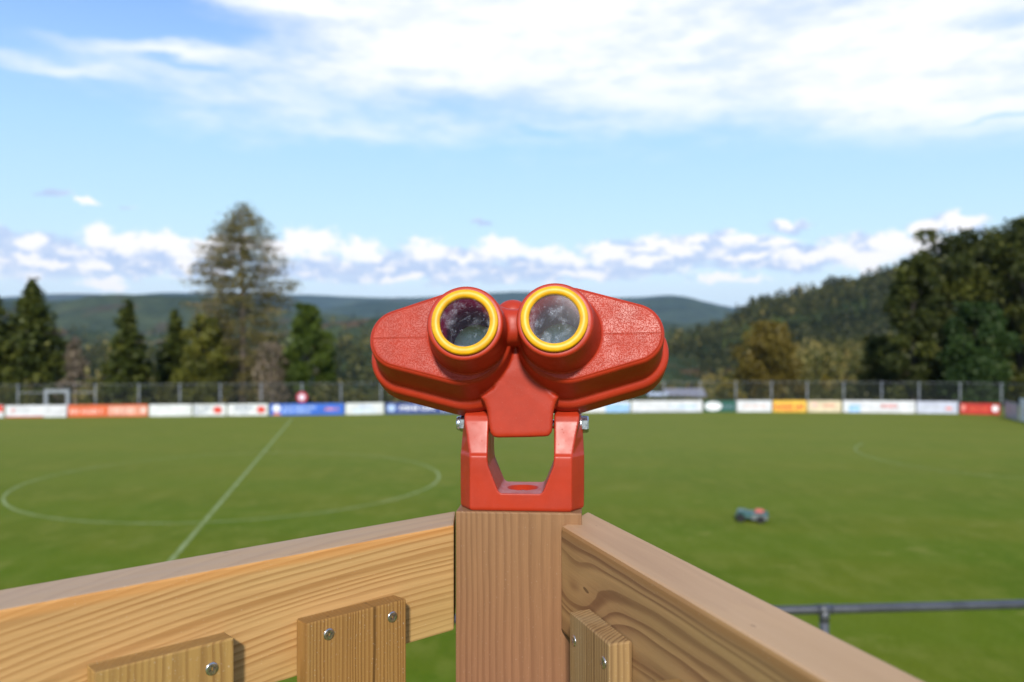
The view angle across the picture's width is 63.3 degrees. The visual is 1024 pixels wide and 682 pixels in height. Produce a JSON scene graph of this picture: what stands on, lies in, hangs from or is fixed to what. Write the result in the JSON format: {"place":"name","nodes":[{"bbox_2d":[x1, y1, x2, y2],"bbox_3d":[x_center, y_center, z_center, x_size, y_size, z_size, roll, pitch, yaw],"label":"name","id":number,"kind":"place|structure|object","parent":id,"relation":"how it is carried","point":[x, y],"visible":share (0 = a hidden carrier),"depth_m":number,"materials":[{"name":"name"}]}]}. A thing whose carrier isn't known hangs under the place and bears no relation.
{"place":"outdoors","nodes":[
{"label":"outdoors","id":0,"kind":"place"},
{"bbox_2d":[8,318,691,355],"bbox_3d":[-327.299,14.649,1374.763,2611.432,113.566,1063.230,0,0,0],"label":"valley slope","id":1,"kind":"structure","parent":0,"point":[336,330],"depth_m":1439.92,"materials":[{"name":"green plant"}]},
{"bbox_2d":[13,310,675,400],"bbox_3d":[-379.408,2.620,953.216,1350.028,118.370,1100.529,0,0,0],"label":"valley forest","id":2,"kind":"object","parent":1,"relation":"on","point":[356,363],"visible":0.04,"depth_m":685.91,"materials":[{"name":"green plant"}]},
{"bbox_2d":[0,294,712,336],"bbox_3d":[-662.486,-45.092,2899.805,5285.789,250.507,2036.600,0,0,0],"label":"wooded hill","id":3,"kind":"structure","parent":0,"point":[97,313],"depth_m":2780.59,"materials":[{"name":"green plant"}]},
{"bbox_2d":[0,292,739,310],"bbox_3d":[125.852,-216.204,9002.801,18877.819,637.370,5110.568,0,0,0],"label":"distant hills","id":4,"kind":"structure","parent":0,"point":[321,302],"depth_m":8867.68,"materials":[{"name":"green plant"}]},
{"bbox_2d":[56,344,732,400],"bbox_3d":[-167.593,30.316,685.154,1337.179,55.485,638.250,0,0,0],"label":"valley slope","id":5,"kind":"structure","parent":0,"point":[672,366],"depth_m":661.43,"materials":[{"name":"green plant"}]},
{"bbox_2d":[0,381,1023,681],"bbox_3d":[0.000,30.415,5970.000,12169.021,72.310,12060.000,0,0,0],"label":"ground","id":6,"kind":"structure","parent":0,"point":[844,523],"depth_m":35.08,"materials":[{"name":"green plant"}]},
{"bbox_2d":[0,405,3,417],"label":"advertising board","id":7,"kind":"object","parent":6,"relation":"on","point":[1,411],"visible":0.93,"depth_m":70.82,"materials":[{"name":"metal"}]},
{"bbox_2d":[0,298,34,404],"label":"spruce tree","id":8,"kind":"object","parent":6,"relation":"on","point":[8,370],"visible":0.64,"depth_m":85.33,"materials":[{"name":"green plant"}]},
{"bbox_2d":[5,405,65,417],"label":"advertising board","id":9,"kind":"object","parent":6,"relation":"on","point":[35,410],"visible":1,"depth_m":71.09,"materials":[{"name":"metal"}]},
{"bbox_2d":[0,277,79,404],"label":"spruce tree","id":10,"kind":"object","parent":6,"relation":"on","point":[33,340],"visible":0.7,"depth_m":86.79,"materials":[{"name":"green plant"}]},
{"bbox_2d":[44,389,69,415],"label":"soccer goal","id":11,"kind":"object","parent":6,"relation":"on","point":[47,391],"visible":0.76,"depth_m":72.33,"materials":[{"name":"white metal"}]},
{"bbox_2d":[53,336,93,404],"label":"bare tree","id":12,"kind":"object","parent":6,"relation":"on","point":[74,374],"visible":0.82,"depth_m":83.79,"materials":[{"name":"grey plant"}]},
{"bbox_2d":[68,404,147,416],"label":"advertising board","id":13,"kind":"object","parent":6,"relation":"on","point":[103,410],"visible":0.98,"depth_m":71.67,"materials":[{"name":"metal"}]},
{"bbox_2d":[99,298,159,405],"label":"spruce tree","id":14,"kind":"object","parent":6,"relation":"on","point":[127,366],"visible":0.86,"depth_m":84.10,"materials":[{"name":"green plant"}]},
{"bbox_2d":[149,404,191,415],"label":"advertising board","id":15,"kind":"object","parent":6,"relation":"on","point":[170,409],"visible":0.93,"depth_m":72.18,"materials":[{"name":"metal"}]},
{"bbox_2d":[149,308,194,403],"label":"spruce tree","id":16,"kind":"object","parent":6,"relation":"on","point":[169,355],"visible":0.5,"depth_m":91.38,"materials":[{"name":"green plant"}]},
{"bbox_2d":[170,314,236,403],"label":"leafy tree","id":17,"kind":"object","parent":6,"relation":"on","point":[208,368],"visible":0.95,"depth_m":82.89,"materials":[{"name":"green plant"}]},
{"bbox_2d":[193,404,225,415],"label":"advertising board","id":18,"kind":"object","parent":6,"relation":"on","point":[209,409],"visible":0.98,"depth_m":72.45,"materials":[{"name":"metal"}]},
{"bbox_2d":[1,452,439,523],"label":"circle","id":19,"kind":"object","parent":6,"relation":"on","point":[10,507],"visible":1,"depth_m":33.94,"materials":[{"name":"white paint"}]},
{"bbox_2d":[168,419,291,560],"bbox_3d":[-13.601,6.564,43.185,0.150,0.001,54.684,0,0,-10],"label":"halfway line","id":20,"kind":"object","parent":6,"relation":"on","point":[183,545],"visible":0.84,"depth_m":33.13,"materials":[{"name":"white paint"}]},
{"bbox_2d":[173,201,303,403],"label":"larch tree","id":21,"kind":"object","parent":6,"relation":"on","point":[243,358],"visible":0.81,"depth_m":86.83,"materials":[{"name":"green plant"}]},
{"bbox_2d":[228,404,267,415],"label":"advertising board","id":22,"kind":"object","parent":6,"relation":"on","point":[245,409],"visible":0.98,"depth_m":72.75,"materials":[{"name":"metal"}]},
{"bbox_2d":[251,341,291,403],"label":"bare tree","id":23,"kind":"object","parent":6,"relation":"on","point":[274,365],"visible":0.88,"depth_m":81.64,"materials":[{"name":"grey plant"}]},
{"bbox_2d":[296,387,307,403],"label":"round sign","id":24,"kind":"object","parent":6,"relation":"on","point":[302,396],"visible":0.98,"depth_m":73.87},
{"bbox_2d":[270,403,343,415],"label":"advertising board","id":25,"kind":"object","parent":6,"relation":"on","point":[311,409],"visible":0.99,"depth_m":73.31,"materials":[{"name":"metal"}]},
{"bbox_2d":[277,302,337,403],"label":"leafy tree","id":26,"kind":"object","parent":6,"relation":"on","point":[307,338],"visible":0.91,"depth_m":81.98,"materials":[{"name":"green plant"}]},
{"bbox_2d":[346,403,383,414],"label":"advertising board","id":27,"kind":"object","parent":6,"relation":"on","point":[364,408],"visible":0.99,"depth_m":74.06,"materials":[{"name":"metal"}]},
{"bbox_2d":[386,403,448,413],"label":"advertising board","id":28,"kind":"object","parent":6,"relation":"on","point":[402,408],"visible":0.59,"depth_m":74.60,"materials":[{"name":"metal"}]},
{"bbox_2d":[0,505,922,681],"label":"timber railing","id":29,"kind":"object","parent":6,"relation":"on","point":[571,596],"visible":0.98,"depth_m":0.59,"materials":[{"name":"brown wood"}]},
{"bbox_2d":[370,283,668,511],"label":"toy binoculars","id":30,"kind":"object","parent":29,"relation":"on","point":[486,367],"visible":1,"depth_m":0.70,"materials":[{"name":"red plastic"}]},
{"bbox_2d":[0,376,1008,405],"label":"scrub","id":31,"kind":"object","parent":6,"relation":"on","point":[332,397],"visible":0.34,"depth_m":84.01,"materials":[{"name":"green plant"}]},
{"bbox_2d":[0,381,1023,414],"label":"wire fence","id":32,"kind":"object","parent":6,"relation":"on","point":[771,388],"visible":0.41,"depth_m":75.17,"materials":[{"name":"grey"}]},
{"bbox_2d":[587,401,629,411],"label":"advertising board","id":33,"kind":"object","parent":6,"relation":"on","point":[622,406],"visible":0.52,"depth_m":76.17,"materials":[{"name":"metal"}]},
{"bbox_2d":[648,388,668,396],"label":"house","id":34,"kind":"structure","parent":6,"relation":"on","point":[654,393],"depth_m":174.70,"materials":[{"name":"white metal"}]},
{"bbox_2d":[631,401,701,411],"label":"advertising board","id":35,"kind":"object","parent":6,"relation":"on","point":[666,406],"visible":0.99,"depth_m":76.38,"materials":[{"name":"metal"}]},
{"bbox_2d":[664,384,705,397],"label":"house","id":36,"kind":"structure","parent":6,"relation":"on","point":[689,391],"depth_m":188.85,"materials":[{"name":"grey tile"}]},
{"bbox_2d":[704,401,735,411],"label":"advertising board","id":37,"kind":"object","parent":6,"relation":"on","point":[719,406],"visible":0.98,"depth_m":76.53,"materials":[{"name":"metal"}]},
{"bbox_2d":[715,377,747,400],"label":"yellow bush","id":38,"kind":"object","parent":6,"relation":"on","point":[724,384],"visible":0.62,"depth_m":83.80,"materials":[{"name":"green plant"}]},
{"bbox_2d":[454,600,1023,633],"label":"pipe railing","id":39,"kind":"object","parent":6,"relation":"on","point":[824,612],"visible":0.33,"depth_m":5.19,"materials":[{"name":"grey metal"}]},
{"bbox_2d":[736,508,768,523],"bbox_3d":[8.796,6.357,30.399,1.165,0.427,0.941,0,0,18],"label":"robot mower","id":40,"kind":"object","parent":6,"relation":"on","point":[760,516],"visible":1,"depth_m":30.08,"materials":[{"name":"teal plastic"}]},
{"bbox_2d":[737,400,771,411],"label":"advertising board","id":41,"kind":"object","parent":6,"relation":"on","point":[754,405],"visible":0.98,"depth_m":76.49,"materials":[{"name":"metal"}]},
{"bbox_2d":[728,320,813,404],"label":"autumn tree","id":42,"kind":"object","parent":6,"relation":"on","point":[772,337],"visible":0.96,"depth_m":86.56,"materials":[{"name":"green plant"}]},
{"bbox_2d":[773,400,805,411],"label":"advertising board","id":43,"kind":"object","parent":6,"relation":"on","point":[789,405],"visible":0.99,"depth_m":76.30,"materials":[{"name":"metal"}]},
{"bbox_2d":[651,330,943,397],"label":"valley wood","id":44,"kind":"object","parent":6,"relation":"on","point":[841,364],"visible":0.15,"depth_m":227.68,"materials":[{"name":"green plant"}]},
{"bbox_2d":[808,400,840,412],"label":"advertising board","id":45,"kind":"object","parent":6,"relation":"on","point":[822,406],"visible":0.98,"depth_m":76.10,"materials":[{"name":"metal"}]},
{"bbox_2d":[819,374,831,390],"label":"yellow bush","id":46,"kind":"object","parent":6,"relation":"on","point":[825,376],"visible":0.84,"depth_m":99.83,"materials":[{"name":"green plant"}]},
{"bbox_2d":[856,334,896,400],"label":"broad tree","id":47,"kind":"object","parent":6,"relation":"on","point":[876,369],"visible":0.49,"depth_m":91.30,"materials":[{"name":"green plant"}]},
{"bbox_2d":[843,400,914,413],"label":"advertising board","id":48,"kind":"object","parent":6,"relation":"on","point":[856,406],"visible":1,"depth_m":75.55,"materials":[{"name":"metal"}]},
{"bbox_2d":[873,255,945,406],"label":"broad tree","id":49,"kind":"object","parent":6,"relation":"on","point":[921,335],"visible":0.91,"depth_m":83.02,"materials":[{"name":"green plant"}]},
{"bbox_2d":[917,401,957,413],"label":"advertising board","id":50,"kind":"object","parent":6,"relation":"on","point":[944,407],"visible":0.98,"depth_m":74.84,"materials":[{"name":"metal"}]},
{"bbox_2d":[854,443,1023,478],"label":"penalty arc","id":51,"kind":"object","parent":6,"relation":"on","point":[915,466],"visible":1,"depth_m":44.30,"materials":[{"name":"white paint"}]},
{"bbox_2d":[901,226,1002,405],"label":"broad tree","id":52,"kind":"object","parent":6,"relation":"on","point":[960,283],"visible":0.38,"depth_m":86.13,"materials":[{"name":"green plant"}]},
{"bbox_2d":[935,301,1023,403],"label":"leafy tree","id":53,"kind":"object","parent":6,"relation":"on","point":[963,351],"visible":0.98,"depth_m":78.55,"materials":[{"name":"green plant"}]},
{"bbox_2d":[960,403,999,414],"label":"advertising board","id":54,"kind":"object","parent":6,"relation":"on","point":[979,408],"visible":0.99,"depth_m":73.97,"materials":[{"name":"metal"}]},
{"bbox_2d":[971,216,1023,405],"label":"broad tree","id":55,"kind":"object","parent":6,"relation":"on","point":[1004,289],"visible":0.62,"depth_m":85.26,"materials":[{"name":"green plant"}]},
{"bbox_2d":[988,214,1023,399],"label":"broad tree","id":56,"kind":"object","parent":6,"relation":"on","point":[1009,298],"visible":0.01,"depth_m":91.58,"materials":[{"name":"green plant"}]},
{"bbox_2d":[1005,401,1018,420],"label":"advertising board","id":57,"kind":"object","parent":6,"relation":"on","point":[1011,410],"visible":0.93,"depth_m":69.74,"materials":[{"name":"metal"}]},
{"bbox_2d":[1020,398,1023,421],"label":"advertising board","id":58,"kind":"object","parent":6,"relation":"on","point":[1021,409],"visible":0.92,"depth_m":67.50,"materials":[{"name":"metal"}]},
{"bbox_2d":[0,0,1023,307],"label":"sky","id":59,"kind":"structure","parent":0,"point":[720,152],"materials":[{"name":"blue"}]},
{"bbox_2d":[320,297,738,324],"bbox_3d":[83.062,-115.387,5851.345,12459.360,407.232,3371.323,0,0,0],"label":"distant hills","id":60,"kind":"structure","parent":0,"point":[681,310],"depth_m":5710.61,"materials":[{"name":"green plant"}]},
{"bbox_2d":[672,240,992,367],"bbox_3d":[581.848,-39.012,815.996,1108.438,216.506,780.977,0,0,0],"label":"hillside","id":61,"kind":"structure","parent":0,"point":[797,316],"depth_m":819.79,"materials":[{"name":"green plant"}]},
{"bbox_2d":[638,239,1016,396],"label":"hillside forest","id":62,"kind":"object","parent":61,"relation":"on","point":[836,323],"visible":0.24,"depth_m":808.62,"materials":[{"name":"green plant"}]}
]}

